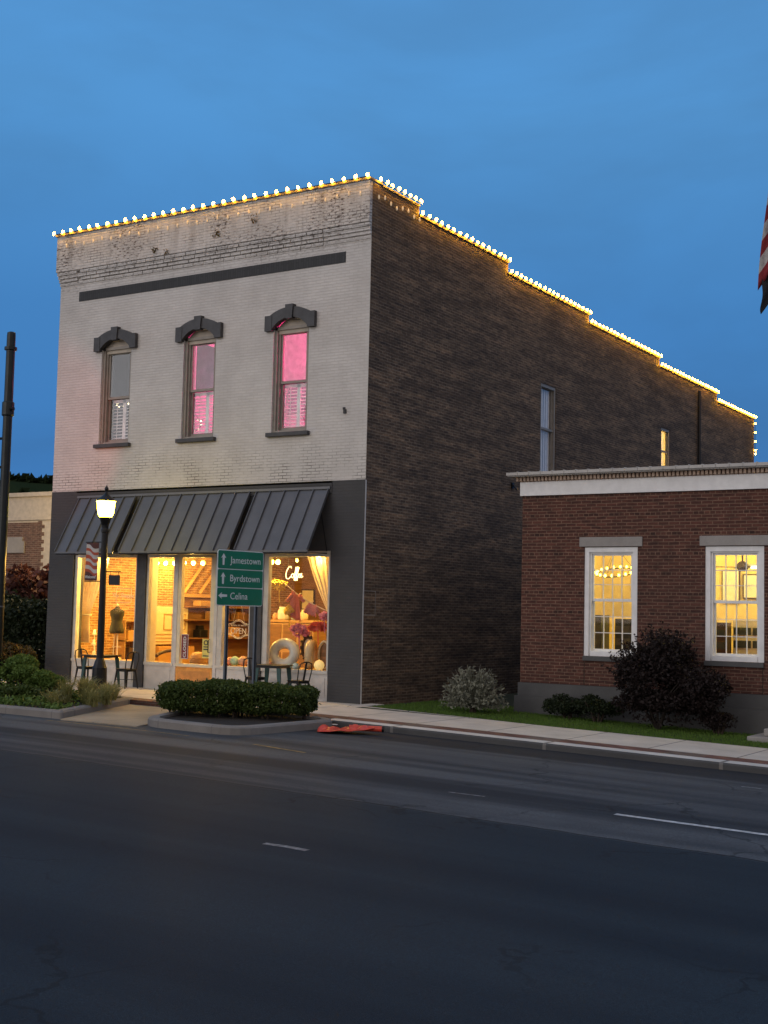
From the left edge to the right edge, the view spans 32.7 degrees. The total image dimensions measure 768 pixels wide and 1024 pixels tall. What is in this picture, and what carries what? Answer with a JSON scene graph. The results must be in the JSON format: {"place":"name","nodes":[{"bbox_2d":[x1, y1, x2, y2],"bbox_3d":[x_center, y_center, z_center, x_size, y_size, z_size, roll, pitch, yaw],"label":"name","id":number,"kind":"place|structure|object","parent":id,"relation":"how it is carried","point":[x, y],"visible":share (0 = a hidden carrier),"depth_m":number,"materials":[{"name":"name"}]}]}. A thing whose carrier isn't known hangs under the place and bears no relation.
{"place":"outdoors","nodes":[
{"label":"outdoors","id":0,"kind":"place"},
{"bbox_2d":[9,471,52,492],"bbox_3d":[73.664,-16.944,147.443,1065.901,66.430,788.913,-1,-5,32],"label":"hills","id":1,"kind":"structure","parent":0,"point":[24,482],"depth_m":536.09,"materials":[{"name":"green plant"}]},
{"bbox_2d":[2,700,82,708],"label":"planter soil","id":2,"kind":"structure","parent":0,"point":[35,706],"depth_m":25.45,"materials":[{"name":"brown soil"}]},
{"bbox_2d":[0,331,16,694],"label":"utility pole","id":3,"kind":"object","parent":2,"relation":"on","point":[8,403],"visible":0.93,"depth_m":27.10,"materials":[{"name":"brown metal"}]},
{"bbox_2d":[2,640,37,662],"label":"red tipped shrub","id":4,"kind":"object","parent":2,"relation":"on","point":[9,649],"visible":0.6,"depth_m":32.34,"materials":[{"name":"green plant"}]},
{"bbox_2d":[0,653,40,685],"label":"rounded shrub","id":5,"kind":"object","parent":2,"relation":"on","point":[18,668],"visible":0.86,"depth_m":26.71,"materials":[{"name":"green plant"}]},
{"bbox_2d":[0,684,42,699],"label":"ground shrub","id":6,"kind":"object","parent":2,"relation":"on","point":[17,690],"visible":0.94,"depth_m":25.56,"materials":[{"name":"green plant"}]},
{"bbox_2d":[22,668,64,698],"bbox_3d":[-6.896,3.515,26.587,0.870,0.710,0.807,-1,-5,32],"label":"rounded shrub","id":7,"kind":"object","parent":2,"relation":"on","point":[43,678],"visible":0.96,"depth_m":26.33,"materials":[{"name":"green plant"}]},
{"bbox_2d":[0,683,99,709],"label":"ground cover","id":8,"kind":"object","parent":2,"relation":"on","point":[18,700],"visible":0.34,"depth_m":24.92,"materials":[{"name":"green plant"}]},
{"bbox_2d":[37,688,70,704],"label":"ornamental grass","id":9,"kind":"object","parent":2,"relation":"on","point":[53,697],"depth_m":24.96,"materials":[{"name":"plant"}]},
{"bbox_2d":[45,677,81,702],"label":"ornamental grass","id":10,"kind":"object","parent":2,"relation":"on","point":[65,688],"depth_m":26.04,"materials":[{"name":"plant"}]},
{"bbox_2d":[70,678,104,701],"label":"ornamental grass","id":11,"kind":"object","parent":2,"relation":"on","point":[86,684],"depth_m":26.42,"materials":[{"name":"plant"}]},
{"bbox_2d":[75,687,110,706],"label":"ornamental grass","id":12,"kind":"object","parent":2,"relation":"on","point":[88,696],"depth_m":25.33,"materials":[{"name":"plant"}]},
{"bbox_2d":[89,683,116,704],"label":"ornamental grass","id":13,"kind":"object","parent":2,"relation":"on","point":[105,699],"depth_m":25.89,"materials":[{"name":"plant"}]},
{"bbox_2d":[189,652,207,664],"bbox_3d":[-4.487,3.793,31.690,0.457,0.820,0.459,-1,-5,32],"label":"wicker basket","id":14,"kind":"object","parent":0,"point":[195,658],"visible":0.47,"depth_m":31.53,"materials":[{"name":"brown wicker"}]},
{"bbox_2d":[289,623,309,649],"bbox_3d":[-1.936,2.868,30.183,0.537,0.630,0.365,-1,-5,32],"label":"flower bunch","id":15,"kind":"object","parent":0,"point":[299,628],"visible":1,"depth_m":30.11,"materials":[{"name":"pink plant"}]},
{"bbox_2d":[0,713,767,1023],"bbox_3d":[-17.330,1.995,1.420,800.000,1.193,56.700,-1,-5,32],"label":"road","id":16,"kind":"structure","parent":0,"point":[147,876],"depth_m":11.26,"materials":[{"name":"grey asphalt"}]},
{"bbox_2d":[0,696,133,718],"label":"planter kerb","id":17,"kind":"structure","parent":16,"relation":"on","point":[54,713],"depth_m":24.35,"materials":[{"name":"grey concrete"}]},
{"bbox_2d":[61,704,176,726],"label":"ramp","id":18,"kind":"structure","parent":16,"relation":"on","point":[131,715],"depth_m":24.50,"materials":[{"name":"concrete"}]},
{"bbox_2d":[148,710,331,734],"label":"island kerb","id":19,"kind":"structure","parent":16,"relation":"on","point":[158,721],"depth_m":22.54,"materials":[{"name":"grey concrete"}]},
{"bbox_2d":[164,711,313,724],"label":"island soil","id":20,"kind":"structure","parent":19,"relation":"in","point":[222,719],"depth_m":23.79,"materials":[{"name":"brown soil"}]},
{"bbox_2d":[152,677,258,717],"bbox_3d":[-3.272,3.439,24.493,2.016,0.740,1.747,1,-4,2],"label":"boxwood hedge","id":21,"kind":"object","parent":20,"relation":"on","point":[186,696],"visible":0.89,"depth_m":23.86,"materials":[{"name":"green plant"}]},
{"bbox_2d":[216,549,263,713],"bbox_3d":[-2.797,2.334,25.080,0.062,3.188,1.200,-3,-6,41],"label":"direction sign","id":22,"kind":"object","parent":20,"relation":"on","point":[239,581],"visible":0.99,"depth_m":25.12,"materials":[{"name":"metal"}]},
{"bbox_2d":[231,680,321,719],"bbox_3d":[-1.998,3.490,24.345,1.637,0.708,1.612,1,-4,9],"label":"boxwood hedge","id":23,"kind":"object","parent":20,"relation":"on","point":[284,699],"visible":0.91,"depth_m":23.82,"materials":[{"name":"green plant"}]},
{"bbox_2d":[317,724,384,731],"bbox_3d":[-0.615,3.793,22.969,1.183,0.144,0.652,0,-5,19],"label":"collapsed road sign","id":24,"kind":"object","parent":16,"relation":"on","point":[326,728],"visible":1,"depth_m":22.96,"materials":[{"name":"orange plastic"}]},
{"bbox_2d":[331,718,767,766],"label":"kerb","id":25,"kind":"structure","parent":16,"relation":"on","point":[585,746],"depth_m":21.93,"materials":[{"name":"concrete"}]},
{"bbox_2d":[332,720,767,774],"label":"kerb face","id":26,"kind":"object","parent":16,"relation":"on","point":[614,754],"visible":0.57,"depth_m":21.60},
{"bbox_2d":[613,814,767,835],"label":"lane line","id":27,"kind":"object","parent":16,"relation":"on","point":[691,824],"visible":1,"depth_m":14.99,"materials":[{"name":"white paint"}]},
{"bbox_2d":[0,0,767,477],"label":"sky","id":28,"kind":"structure","parent":0,"point":[614,151],"materials":[{"name":"blue"}]},
{"bbox_2d":[1,679,767,760],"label":"pavement","id":29,"kind":"structure","parent":0,"point":[735,751],"depth_m":23.87,"materials":[{"name":"concrete"}]},
{"bbox_2d":[74,648,92,684],"bbox_3d":[-7.137,3.711,31.358,0.515,0.870,0.404,-3,-6,42],"label":"cafe chair","id":30,"kind":"object","parent":29,"relation":"on","point":[88,667],"visible":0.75,"depth_m":31.34,"materials":[{"name":"black metal"}]},
{"bbox_2d":[80,654,121,685],"bbox_3d":[-6.692,3.751,30.949,0.680,0.755,0.680,-1,-5,32],"label":"cafe table","id":31,"kind":"object","parent":29,"relation":"on","point":[86,656],"visible":0.49,"depth_m":30.87,"materials":[{"name":"teal metal"}]},
{"bbox_2d":[84,485,120,690],"bbox_3d":[-6.297,1.700,29.263,1.090,4.630,0.450,-1,-5,32],"label":"street lamp","id":32,"kind":"object","parent":29,"relation":"on","point":[106,501],"visible":0.92,"depth_m":29.20,"materials":[{"name":"black metal"}]},
{"bbox_2d":[84,543,98,580],"bbox_3d":[-6.572,1.117,29.470,0.371,0.850,0.061,-1,-5,32],"label":"pole banner","id":33,"kind":"object","parent":32,"relation":"hanging from","point":[91,563],"visible":1,"depth_m":29.48,"materials":[{"name":"red fabric"}]},
{"bbox_2d":[109,572,119,584],"bbox_3d":[-5.983,1.474,29.086,0.320,0.295,0.024,-1,-5,32],"label":"hanging plate","id":34,"kind":"object","parent":32,"relation":"hanging from","point":[114,579],"visible":1,"depth_m":29.07,"materials":[{"name":"black metal"}]},
{"bbox_2d":[114,651,139,688],"bbox_3d":[-6.035,3.706,30.806,0.515,0.870,0.404,-2,-6,40],"label":"cafe chair","id":35,"kind":"object","parent":29,"relation":"on","point":[125,670],"visible":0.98,"depth_m":30.76,"materials":[{"name":"black metal"}]},
{"bbox_2d":[243,658,264,681],"bbox_3d":[-2.876,3.689,29.190,0.404,0.870,0.515,5,-6,-43],"label":"cafe chair","id":36,"kind":"object","parent":29,"relation":"on","point":[250,676],"visible":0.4,"depth_m":29.20,"materials":[{"name":"black metal"}]},
{"bbox_2d":[255,664,293,684],"bbox_3d":[-2.436,3.720,28.663,0.680,0.755,0.680,0,-5,20],"label":"cafe table","id":37,"kind":"object","parent":29,"relation":"on","point":[267,667],"visible":0.64,"depth_m":28.50,"materials":[{"name":"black metal"}]},
{"bbox_2d":[287,662,311,685],"bbox_3d":[-1.825,3.658,28.297,0.404,0.870,0.515,5,-6,-43],"label":"cafe chair","id":38,"kind":"object","parent":29,"relation":"on","point":[303,681],"visible":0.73,"depth_m":28.18,"materials":[{"name":"black metal"}]},
{"bbox_2d":[130,698,767,764],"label":"paver strip","id":39,"kind":"object","parent":29,"relation":"attached to","point":[144,701],"visible":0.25,"depth_m":22.76,"materials":[{"name":"brick"}]},
{"bbox_2d":[356,693,767,747],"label":"lawn","id":40,"kind":"structure","parent":0,"point":[509,699],"depth_m":26.39,"materials":[{"name":"plant"}]},
{"bbox_2d":[438,666,509,712],"bbox_3d":[1.870,3.668,27.131,1.438,1.060,1.249,-1,-5,32],"label":"silver shrub","id":41,"kind":"object","parent":40,"relation":"on","point":[471,692],"visible":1,"depth_m":26.95,"materials":[{"name":"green plant"}]},
{"bbox_2d":[541,693,587,718],"bbox_3d":[3.687,3.983,26.746,1.026,0.566,0.784,-1,-5,32],"label":"dark shrub","id":42,"kind":"object","parent":40,"relation":"on","point":[563,705],"visible":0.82,"depth_m":26.64,"materials":[{"name":"green plant"}]},
{"bbox_2d":[572,694,626,722],"bbox_3d":[4.341,3.955,26.263,1.194,0.624,0.757,-1,-5,32],"label":"dark shrub","id":43,"kind":"object","parent":40,"relation":"on","point":[599,706],"visible":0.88,"depth_m":26.17,"materials":[{"name":"green plant"}]},
{"bbox_2d":[601,621,732,729],"bbox_3d":[5.439,3.156,25.322,2.694,2.206,1.632,-1,-5,32],"label":"dark barberry bush","id":44,"kind":"object","parent":40,"relation":"on","point":[669,662],"visible":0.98,"depth_m":24.93,"materials":[{"name":"purple plant"}]},
{"bbox_2d":[698,711,737,734],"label":"dark shrub","id":45,"kind":"object","parent":40,"relation":"on","point":[710,719],"visible":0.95,"depth_m":24.71,"materials":[{"name":"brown plant"}]},
{"bbox_2d":[747,728,767,742],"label":"flagpole","id":46,"kind":"object","parent":40,"relation":"on","point":[762,737],"visible":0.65,"depth_m":23.82,"materials":[{"name":"concrete"}]},
{"bbox_2d":[758,197,767,289],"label":"striped flag","id":47,"kind":"object","parent":46,"relation":"hanging from","point":[763,268],"visible":1,"depth_m":24.91,"materials":[{"name":"red fabric"}]},
{"bbox_2d":[760,275,767,313],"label":"black flag","id":48,"kind":"object","parent":46,"relation":"hanging from","point":[764,304],"visible":1,"depth_m":24.85,"materials":[{"name":"fabric"}]},
{"bbox_3d":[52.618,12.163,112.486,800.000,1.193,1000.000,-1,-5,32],"label":"ground","id":49,"kind":"structure","parent":0,"visible":0},
{"bbox_2d":[3,589,47,669],"bbox_3d":[-10.264,3.504,37.425,3.121,2.609,1.713,-1,-5,32],"label":"dark hedge","id":50,"kind":"object","parent":49,"relation":"on","point":[25,620],"visible":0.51,"depth_m":36.69,"materials":[{"name":"green plant"}]},
{"bbox_2d":[5,562,48,638],"bbox_3d":[-10.677,3.115,39.744,2.532,3.243,1.808,-1,-5,32],"label":"maroon tree","id":51,"kind":"object","parent":49,"relation":"on","point":[25,581],"visible":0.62,"depth_m":39.27,"materials":[{"name":"red plant"}]},
{"bbox_2d":[5,491,51,649],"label":"cream brick building","id":52,"kind":"structure","parent":49,"relation":"on","point":[29,528],"depth_m":45.34,"materials":[{"name":"brick"}]},
{"bbox_2d":[45,176,754,704],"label":"corner shop building","id":53,"kind":"structure","parent":49,"relation":"on","point":[373,394],"depth_m":31.52,"materials":[{"name":"brick"}]},
{"bbox_2d":[81,558,108,642],"bbox_3d":[-7.381,2.229,33.216,1.050,2.160,0.080,-1,-5,32],"label":"curtain","id":54,"kind":"object","parent":53,"relation":"hanging from","point":[90,591],"visible":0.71,"depth_m":33.27,"materials":[{"name":"fabric"}]},
{"bbox_2d":[71,555,136,686],"bbox_3d":[-6.884,2.667,32.413,2.123,3.214,0.160,-1,-5,32],"label":"display window","id":55,"kind":"structure","parent":53,"relation":"in","point":[111,666],"depth_m":32.72,"materials":[{"name":"white paint"}]},
{"bbox_2d":[100,340,131,443],"bbox_3d":[-6.589,-2.994,32.894,1.000,2.680,0.335,-1,-5,32],"label":"window","id":56,"kind":"structure","parent":53,"relation":"in","point":[121,347],"depth_m":32.99,"materials":[{"name":"glass"}]},
{"bbox_2d":[109,603,123,658],"bbox_3d":[-6.774,3.017,33.201,0.450,1.405,0.310,-1,-5,32],"label":"dress form","id":57,"kind":"object","parent":53,"relation":"on","point":[117,616],"visible":0.88,"depth_m":33.11,"materials":[{"name":"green fabric"}]},
{"bbox_2d":[115,620,133,659],"bbox_3d":[-6.696,3.673,35.285,0.350,1.510,1.200,-1,-5,32],"label":"display shelf","id":58,"kind":"object","parent":53,"relation":"on","point":[122,640],"visible":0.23,"depth_m":34.77,"materials":[{"name":"brown wood"}]},
{"bbox_2d":[143,554,175,688],"bbox_3d":[-5.343,2.637,31.446,0.915,3.232,0.160,-1,-5,32],"label":"display window","id":59,"kind":"structure","parent":53,"relation":"in","point":[155,673],"depth_m":31.45,"materials":[{"name":"white paint"}]},
{"bbox_2d":[156,606,187,643],"bbox_3d":[-5.969,3.176,36.698,0.100,1.050,1.380,-1,-5,32],"label":"panelled door","id":60,"kind":"structure","parent":53,"relation":"attached to","point":[164,626],"depth_m":36.47,"materials":[{"name":"beige paint"}]},
{"bbox_2d":[155,646,193,663],"bbox_3d":[-5.901,4.146,36.578,0.300,0.800,1.500,-1,-5,32],"label":"cupboard","id":61,"kind":"object","parent":53,"relation":"on","point":[166,657],"visible":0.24,"depth_m":36.18,"materials":[{"name":"orange wood"}]},
{"bbox_2d":[181,634,188,658],"bbox_3d":[-4.707,3.181,30.974,0.220,0.580,0.021,-1,-5,32],"label":"closed sign","id":62,"kind":"object","parent":53,"relation":"attached to","point":[184,645],"visible":1,"depth_m":30.96,"materials":[{"name":"plastic"}]},
{"bbox_2d":[175,554,215,681],"bbox_3d":[-4.422,2.616,30.831,1.120,3.243,0.220,-1,-5,32],"label":"door","id":63,"kind":"structure","parent":53,"relation":"in","point":[185,671],"depth_m":30.84,"materials":[{"name":"beige paint"}]},
{"bbox_2d":[182,330,215,438],"bbox_3d":[-4.302,-3.053,31.460,1.000,2.680,0.335,-1,-5,32],"label":"window","id":64,"kind":"structure","parent":53,"relation":"in","point":[204,337],"depth_m":31.55,"materials":[{"name":"beige paint"}]},
{"bbox_2d":[202,639,208,657],"bbox_3d":[-4.162,3.192,30.629,0.230,0.450,0.022,-1,-5,32],"label":"poster","id":65,"kind":"object","parent":53,"relation":"attached to","point":[205,654],"visible":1,"depth_m":30.64,"materials":[{"name":"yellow paper"}]},
{"bbox_2d":[53,173,368,246],"bbox_3d":[-4.472,-7.144,31.482,9.760,0.488,0.128,-1,-5,32],"label":"string light","id":66,"kind":"object","parent":53,"relation":"attached to","point":[233,200],"visible":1,"depth_m":31.21,"materials":[{"name":"yellow glass"}]},
{"bbox_2d":[184,565,248,665],"bbox_3d":[-4.819,3.131,38.331,0.385,3.142,3.350,-1,-5,32],"label":"wall shelf","id":67,"kind":"object","parent":53,"relation":"on","point":[238,648],"depth_m":37.99,"materials":[{"name":"brown wood"}]},
{"bbox_2d":[193,625,207,637],"bbox_3d":[-5.258,3.424,37.567,0.270,0.340,0.340,-1,-5,32],"label":"till","id":68,"kind":"object","parent":67,"relation":"on","point":[199,631],"visible":1,"depth_m":37.47,"materials":[{"name":"black metal"}]},
{"bbox_2d":[231,612,244,619],"bbox_3d":[-4.339,3.101,39.038,0.278,0.220,0.350,-1,-5,32],"label":"crate","id":69,"kind":"object","parent":67,"relation":"on","point":[239,615],"visible":0.88,"depth_m":38.91,"materials":[{"name":"brown wood"}]},
{"bbox_2d":[215,605,249,690],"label":"display window","id":70,"kind":"structure","parent":53,"relation":"in","point":[234,672],"depth_m":30.35,"materials":[{"name":"white paint"}]},
{"bbox_2d":[228,607,248,638],"bbox_3d":[-3.365,2.435,30.397,0.679,1.028,0.018,-1,-5,32],"label":"open sign","id":71,"kind":"object","parent":53,"relation":"hanging from","point":[238,629],"visible":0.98,"depth_m":30.37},
{"bbox_2d":[271,579,288,601],"bbox_3d":[-2.485,1.857,30.991,0.463,0.563,0.310,-1,-5,32],"label":"flower bunch","id":72,"kind":"object","parent":53,"relation":"hanging from","point":[279,585],"visible":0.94,"depth_m":30.94,"materials":[{"name":"yellow plant"}]},
{"bbox_2d":[269,638,299,668],"bbox_3d":[-2.278,3.229,29.912,0.818,0.705,0.313,-1,-5,32],"label":"giant doughnut","id":73,"kind":"object","parent":53,"relation":"on","point":[290,645],"visible":0.94,"depth_m":29.82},
{"bbox_2d":[272,319,308,432],"bbox_3d":[-2.016,-3.111,30.025,1.000,2.680,0.335,-1,-5,32],"label":"window","id":74,"kind":"structure","parent":53,"relation":"in","point":[293,326],"depth_m":30.11,"materials":[{"name":"beige paint"}]},
{"bbox_2d":[260,553,330,700],"bbox_3d":[-1.956,2.570,29.319,1.835,3.272,0.160,-1,-5,32],"label":"display window","id":75,"kind":"structure","parent":53,"relation":"in","point":[318,679],"depth_m":29.50,"materials":[{"name":"white paint"}]},
{"bbox_2d":[269,619,326,667],"bbox_3d":[-2.309,3.650,34.420,1.600,1.620,0.700,-1,-5,32],"label":"display counter","id":76,"kind":"object","parent":53,"relation":"on","point":[279,629],"visible":0.22,"depth_m":34.22,"materials":[{"name":"brown wood"}]},
{"bbox_2d":[278,607,288,619],"bbox_3d":[-2.636,2.673,34.597,0.340,0.340,0.340,-1,-5,32],"label":"white jar","id":77,"kind":"object","parent":76,"relation":"on","point":[282,615],"visible":0.68,"depth_m":34.45,"materials":[{"name":"ceramic"}]},
{"bbox_2d":[269,624,311,667],"bbox_3d":[-2.472,3.612,34.162,1.400,1.350,0.014,-1,-5,32],"label":"door panel","id":78,"kind":"structure","parent":76,"relation":"in","point":[275,629],"depth_m":34.26,"materials":[{"name":"brown wood"}]},
{"bbox_2d":[282,581,326,610],"bbox_3d":[-1.699,2.003,30.144,1.659,0.818,0.043,-1,-5,32],"label":"clothes line","id":79,"kind":"object","parent":53,"relation":"attached to","point":[303,598],"visible":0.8,"depth_m":30.22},
{"bbox_2d":[286,591,304,621],"bbox_3d":[-2.056,2.171,30.366,0.533,0.756,0.113,-1,-5,32],"label":"baby dress","id":80,"kind":"object","parent":79,"relation":"hanging from","point":[293,598],"visible":1,"depth_m":30.34,"materials":[{"name":"pink fabric"}]},
{"bbox_2d":[303,603,319,617],"bbox_3d":[-1.660,2.240,30.110,0.453,0.366,0.113,-1,-5,32],"label":"baby dress","id":81,"kind":"object","parent":79,"relation":"hanging from","point":[311,609],"visible":1,"depth_m":30.11,"materials":[{"name":"pink fabric"}]},
{"bbox_2d":[300,636,312,668],"bbox_3d":[-1.755,3.209,30.183,0.450,0.795,0.090,-1,-5,32],"label":"ornate mirror","id":82,"kind":"object","parent":53,"relation":"on","point":[304,642],"visible":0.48,"depth_m":30.23,"materials":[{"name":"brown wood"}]},
{"bbox_2d":[301,589,314,609],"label":"framed print","id":83,"kind":"object","parent":53,"relation":"attached to","point":[308,595],"visible":0.68,"depth_m":41.35,"materials":[{"name":"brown wood"}]},
{"bbox_2d":[304,639,317,668],"bbox_3d":[-1.649,3.215,29.602,0.198,0.674,0.625,0,-4,11],"label":"giant popsicle","id":84,"kind":"object","parent":53,"relation":"on","point":[311,653],"visible":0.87,"depth_m":29.39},
{"bbox_2d":[307,621,326,644],"bbox_3d":[-1.505,2.761,29.929,0.557,0.542,0.351,-1,-5,32],"label":"flower bunch","id":85,"kind":"object","parent":53,"relation":"hanging from","point":[315,626],"visible":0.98,"depth_m":29.86,"materials":[{"name":"red plant"}]},
{"bbox_2d":[308,557,328,609],"bbox_3d":[-1.395,1.652,29.428,0.840,1.320,0.080,-1,-5,32],"label":"curtain","id":86,"kind":"object","parent":53,"relation":"hanging from","point":[319,566],"visible":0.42,"depth_m":29.45,"materials":[{"name":"fabric"}]},
{"bbox_2d":[317,640,326,669],"bbox_3d":[-1.341,3.221,29.467,0.361,0.680,0.061,-1,-5,32],"label":"oval mirror","id":87,"kind":"object","parent":53,"relation":"on","point":[321,656],"visible":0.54,"depth_m":29.50,"materials":[{"name":"brown wood"}]},
{"bbox_2d":[378,177,422,221],"bbox_3d":[0.392,-7.117,29.914,0.117,0.551,1.839,-1,-5,32],"label":"string light","id":88,"kind":"object","parent":53,"relation":"attached to","point":[399,189],"visible":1,"depth_m":29.81,"materials":[{"name":"white glass"}]},
{"bbox_2d":[422,211,511,261],"bbox_3d":[2.125,-6.832,32.643,0.095,0.104,4.622,-1,-5,32],"label":"string light","id":89,"kind":"object","parent":53,"relation":"attached to","point":[466,236],"visible":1,"depth_m":32.49,"materials":[{"name":"white glass"}]},
{"bbox_2d":[540,383,555,470],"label":"window","id":90,"kind":"structure","parent":53,"relation":"in","point":[547,420],"depth_m":36.81,"materials":[{"name":"grey glass"}]},
{"bbox_2d":[511,270,591,313],"bbox_3d":[4.773,-6.159,36.836,0.094,0.104,5.333,-1,-5,32],"label":"string light","id":91,"kind":"object","parent":53,"relation":"attached to","point":[544,288],"visible":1,"depth_m":36.63,"materials":[{"name":"white glass"}]},
{"bbox_2d":[591,320,661,356],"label":"string light","id":92,"kind":"object","parent":53,"relation":"attached to","point":[626,339],"visible":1,"depth_m":41.46,"materials":[{"name":"white glass"}]},
{"bbox_2d":[661,428,668,465],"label":"window","id":93,"kind":"structure","parent":53,"relation":"in","point":[664,436],"depth_m":44.69,"materials":[{"name":"glass"}]},
{"bbox_2d":[661,363,718,392],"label":"string light","id":94,"kind":"object","parent":53,"relation":"attached to","point":[674,370],"visible":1,"depth_m":46.38,"materials":[{"name":"white glass"}]},
{"bbox_2d":[506,462,767,734],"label":"red brick building","id":95,"kind":"structure","parent":49,"relation":"on","point":[675,535],"depth_m":26.82,"materials":[{"name":"brick"}]},
{"bbox_2d":[595,615,608,648],"bbox_3d":[4.589,3.057,29.234,0.720,1.520,0.512,-1,-5,32],"label":"filing cabinet","id":96,"kind":"object","parent":95,"relation":"on","point":[598,636],"visible":0.19,"depth_m":28.92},
{"bbox_2d":[584,547,637,656],"bbox_3d":[4.717,1.856,27.078,1.166,2.250,0.180,-1,-5,32],"label":"window","id":97,"kind":"structure","parent":95,"relation":"in","point":[590,552],"depth_m":27.17,"materials":[{"name":"white paint"}]},
{"bbox_2d":[595,556,630,577],"bbox_3d":[5.315,0.875,29.991,0.960,1.282,0.946,-1,-5,32],"label":"ring chandelier","id":98,"kind":"object","parent":95,"relation":"hanging from","point":[605,575],"visible":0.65,"depth_m":29.88,"materials":[{"name":"white metal"}]},
{"bbox_2d":[615,619,631,649],"bbox_3d":[5.490,3.069,28.666,0.750,1.450,0.512,-1,-5,32],"label":"filing cabinet","id":99,"kind":"object","parent":95,"relation":"on","point":[626,628],"visible":0.21,"depth_m":28.59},
{"bbox_2d":[717,622,730,652],"bbox_3d":[7.092,3.066,27.954,0.520,1.420,0.412,-1,-5,32],"label":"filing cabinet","id":100,"kind":"object","parent":95,"relation":"on","point":[721,641],"visible":0.16,"depth_m":27.75,"materials":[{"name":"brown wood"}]},
{"bbox_2d":[722,571,739,600],"bbox_3d":[8.475,1.814,32.016,0.450,0.800,0.060,-1,-5,32],"label":"notice board","id":101,"kind":"object","parent":95,"relation":"attached to","point":[730,592],"visible":0.57,"depth_m":31.99,"materials":[{"name":"white wood"}]},
{"bbox_2d":[716,555,751,569],"bbox_3d":[7.948,0.767,29.054,0.983,1.090,0.983,5,-6,-41],"label":"ceiling fan","id":102,"kind":"object","parent":95,"relation":"hanging from","point":[741,565],"visible":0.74,"depth_m":28.94,"materials":[{"name":"brown wood"}]},
{"bbox_2d":[705,546,763,662],"bbox_3d":[6.902,1.800,25.707,1.166,2.250,0.180,-1,-5,32],"label":"window","id":103,"kind":"structure","parent":95,"relation":"in","point":[711,654],"depth_m":25.76,"materials":[{"name":"white paint"}]},
{"bbox_2d":[733,620,756,653],"bbox_3d":[8.040,3.039,27.715,1.220,1.480,0.412,-1,-5,32],"label":"filing cabinet","id":104,"kind":"object","parent":95,"relation":"on","point":[752,632],"visible":0.3,"depth_m":27.76,"materials":[{"name":"beige paint"}]},
{"bbox_2d":[743,574,756,598],"bbox_3d":[8.899,1.803,31.750,0.400,0.600,0.060,-1,-5,32],"label":"notice board","id":105,"kind":"object","parent":95,"relation":"attached to","point":[751,580],"visible":0.64,"depth_m":31.73,"materials":[{"name":"white wood"}]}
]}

